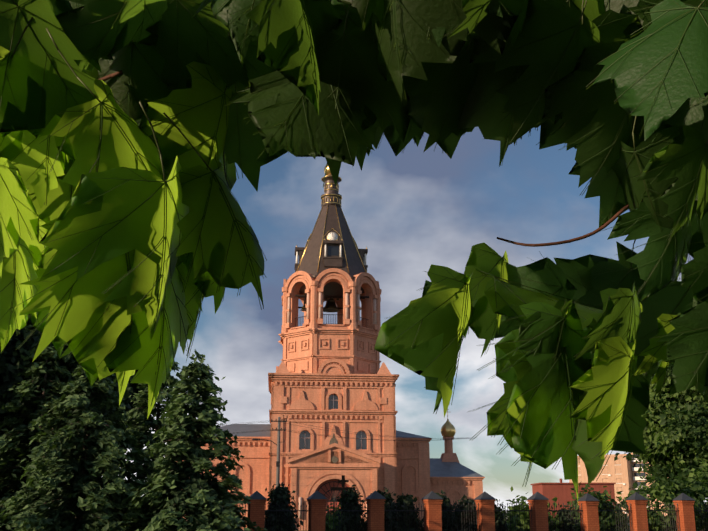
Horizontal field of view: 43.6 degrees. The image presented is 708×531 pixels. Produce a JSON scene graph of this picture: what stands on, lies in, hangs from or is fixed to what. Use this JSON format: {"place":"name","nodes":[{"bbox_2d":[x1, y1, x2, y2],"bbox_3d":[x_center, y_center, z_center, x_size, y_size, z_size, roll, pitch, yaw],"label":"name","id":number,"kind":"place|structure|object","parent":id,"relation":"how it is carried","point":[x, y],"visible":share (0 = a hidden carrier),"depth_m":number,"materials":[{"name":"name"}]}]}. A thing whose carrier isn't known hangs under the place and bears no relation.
{"place":"outdoors","nodes":[
{"label":"outdoors","id":0,"kind":"place"},
{"bbox_2d":[276,417,280,486],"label":"utility pole","id":1,"kind":"object","parent":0,"point":[278,458],"visible":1,"depth_m":70.31,"materials":[{"name":"black metal"}]},
{"bbox_2d":[252,419,286,466],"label":"utility pole fittings","id":2,"kind":"object","parent":1,"relation":"attached to","point":[278,462],"visible":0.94,"depth_m":70.75,"materials":[{"name":"grey metal"}]},
{"bbox_2d":[149,420,468,440],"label":"overhead wires","id":3,"kind":"object","parent":2,"relation":"attached to","point":[342,432],"visible":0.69,"depth_m":72.15,"materials":[{"name":"black metal"}]},
{"bbox_2d":[176,232,484,529],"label":"church","id":4,"kind":"structure","parent":0,"point":[320,364],"materials":[{"name":"orange brick"}]},
{"bbox_2d":[282,292,376,517],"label":"columns","id":5,"kind":"structure","parent":4,"relation":"attached to","point":[320,316],"depth_m":84.09,"materials":[{"name":"orange brick"}]},
{"bbox_2d":[294,175,367,295],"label":"spire","id":6,"kind":"structure","parent":4,"relation":"on","point":[309,262],"depth_m":88.59,"materials":[{"name":"grey metal"}]},
{"bbox_2d":[295,293,368,308],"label":"church beams","id":7,"kind":"structure","parent":4,"relation":"attached to","point":[324,296],"depth_m":86.40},
{"bbox_2d":[300,297,360,311],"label":"church bells","id":8,"kind":"object","parent":7,"relation":"hanging from","point":[330,305],"visible":0.69,"depth_m":88.22,"materials":[{"name":"black metal"}]},
{"bbox_2d":[315,479,348,512],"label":"church door","id":9,"kind":"structure","parent":4,"relation":"in","point":[332,484],"depth_m":77.55,"materials":[{"name":"brown wood"}]},
{"bbox_2d":[329,434,337,462],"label":"icon","id":10,"kind":"object","parent":4,"relation":"attached to","point":[334,459],"visible":0.67,"depth_m":79.32},
{"bbox_2d":[215,424,483,476],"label":"roof","id":11,"kind":"structure","parent":4,"relation":"on","point":[439,467],"depth_m":84.23,"materials":[{"name":"grey metal"}]},
{"bbox_2d":[296,164,455,436],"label":"roof ornaments","id":12,"kind":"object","parent":4,"relation":"attached to","point":[448,429],"visible":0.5,"depth_m":88.79},
{"bbox_2d":[9,511,675,530],"bbox_3d":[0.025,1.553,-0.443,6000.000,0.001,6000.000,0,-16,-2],"label":"ground","id":13,"kind":"structure","parent":0,"point":[501,511],"depth_m":117.99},
{"bbox_2d":[0,314,161,493],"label":"tree","id":14,"kind":"object","parent":13,"relation":"on","point":[12,363],"visible":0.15,"depth_m":36.66,"materials":[{"name":"green plant"}]},
{"bbox_2d":[0,335,266,530],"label":"spruce trees","id":15,"kind":"object","parent":13,"relation":"on","point":[137,510],"visible":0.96,"depth_m":31.31,"materials":[{"name":"green plant"}]},
{"bbox_2d":[326,501,340,530],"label":"shrub","id":16,"kind":"object","parent":13,"relation":"on","point":[329,521],"visible":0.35,"depth_m":44.48,"materials":[{"name":"green plant"}]},
{"bbox_2d":[331,475,354,503],"bbox_3d":[-0.779,17.216,63.707,1.750,4.100,0.700,0,-16,-2],"label":"cross","id":17,"kind":"object","parent":13,"relation":"on","point":[343,481],"visible":0.58,"depth_m":63.94,"materials":[{"name":"black metal"}]},
{"bbox_2d":[0,359,704,530],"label":"tree trunks","id":18,"kind":"object","parent":13,"relation":"on","point":[86,436],"visible":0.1,"depth_m":32.17,"materials":[{"name":"brown plant"}]},
{"bbox_2d":[216,482,577,530],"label":"shrubs","id":19,"kind":"object","parent":13,"relation":"on","point":[279,494],"visible":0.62,"depth_m":39.43,"materials":[{"name":"green plant"}]},
{"bbox_2d":[247,499,695,530],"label":"fence pillars","id":20,"kind":"structure","parent":13,"relation":"on","point":[589,515],"depth_m":39.10,"materials":[{"name":"brick"}]},
{"bbox_2d":[0,491,693,500],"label":"fence pillar caps","id":21,"kind":"object","parent":20,"relation":"on","point":[433,495],"visible":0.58,"depth_m":39.34,"materials":[{"name":"metal"}]},
{"bbox_2d":[0,501,707,530],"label":"fence railings","id":22,"kind":"object","parent":20,"relation":"attached to","point":[466,510],"visible":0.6,"depth_m":39.13,"materials":[{"name":"black metal"}]},
{"bbox_2d":[502,363,707,530],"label":"tree foliage","id":23,"kind":"object","parent":13,"relation":"on","point":[681,426],"visible":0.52,"depth_m":55.94,"materials":[{"name":"green plant"}]},
{"bbox_2d":[0,0,707,499],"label":"maple","id":24,"kind":"object","parent":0,"point":[120,258],"depth_m":0.86,"materials":[{"name":"green plant"}]},
{"bbox_2d":[12,0,707,267],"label":"maple petioles","id":25,"kind":"object","parent":24,"relation":"on","point":[164,113],"visible":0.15,"depth_m":0.81,"materials":[{"name":"plant"}]},
{"bbox_2d":[102,125,706,509],"label":"sky","id":26,"kind":"structure","parent":0,"point":[415,209],"materials":[{"name":"blue"}]},
{"bbox_2d":[530,479,615,516],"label":"brick building","id":27,"kind":"structure","parent":0,"point":[561,491],"depth_m":195.23,"materials":[{"name":"red brick"}]},
{"bbox_2d":[569,453,667,515],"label":"apartment block","id":28,"kind":"structure","parent":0,"point":[626,476],"depth_m":285.66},
{"bbox_2d":[580,452,648,512],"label":"apartment frames","id":29,"kind":"structure","parent":28,"relation":"attached to","point":[635,469],"depth_m":284.77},
{"bbox_2d":[633,454,645,492],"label":"apartment glass","id":30,"kind":"object","parent":29,"relation":"in","point":[638,474],"visible":0.17,"depth_m":285.23,"materials":[{"name":"grey glass"}]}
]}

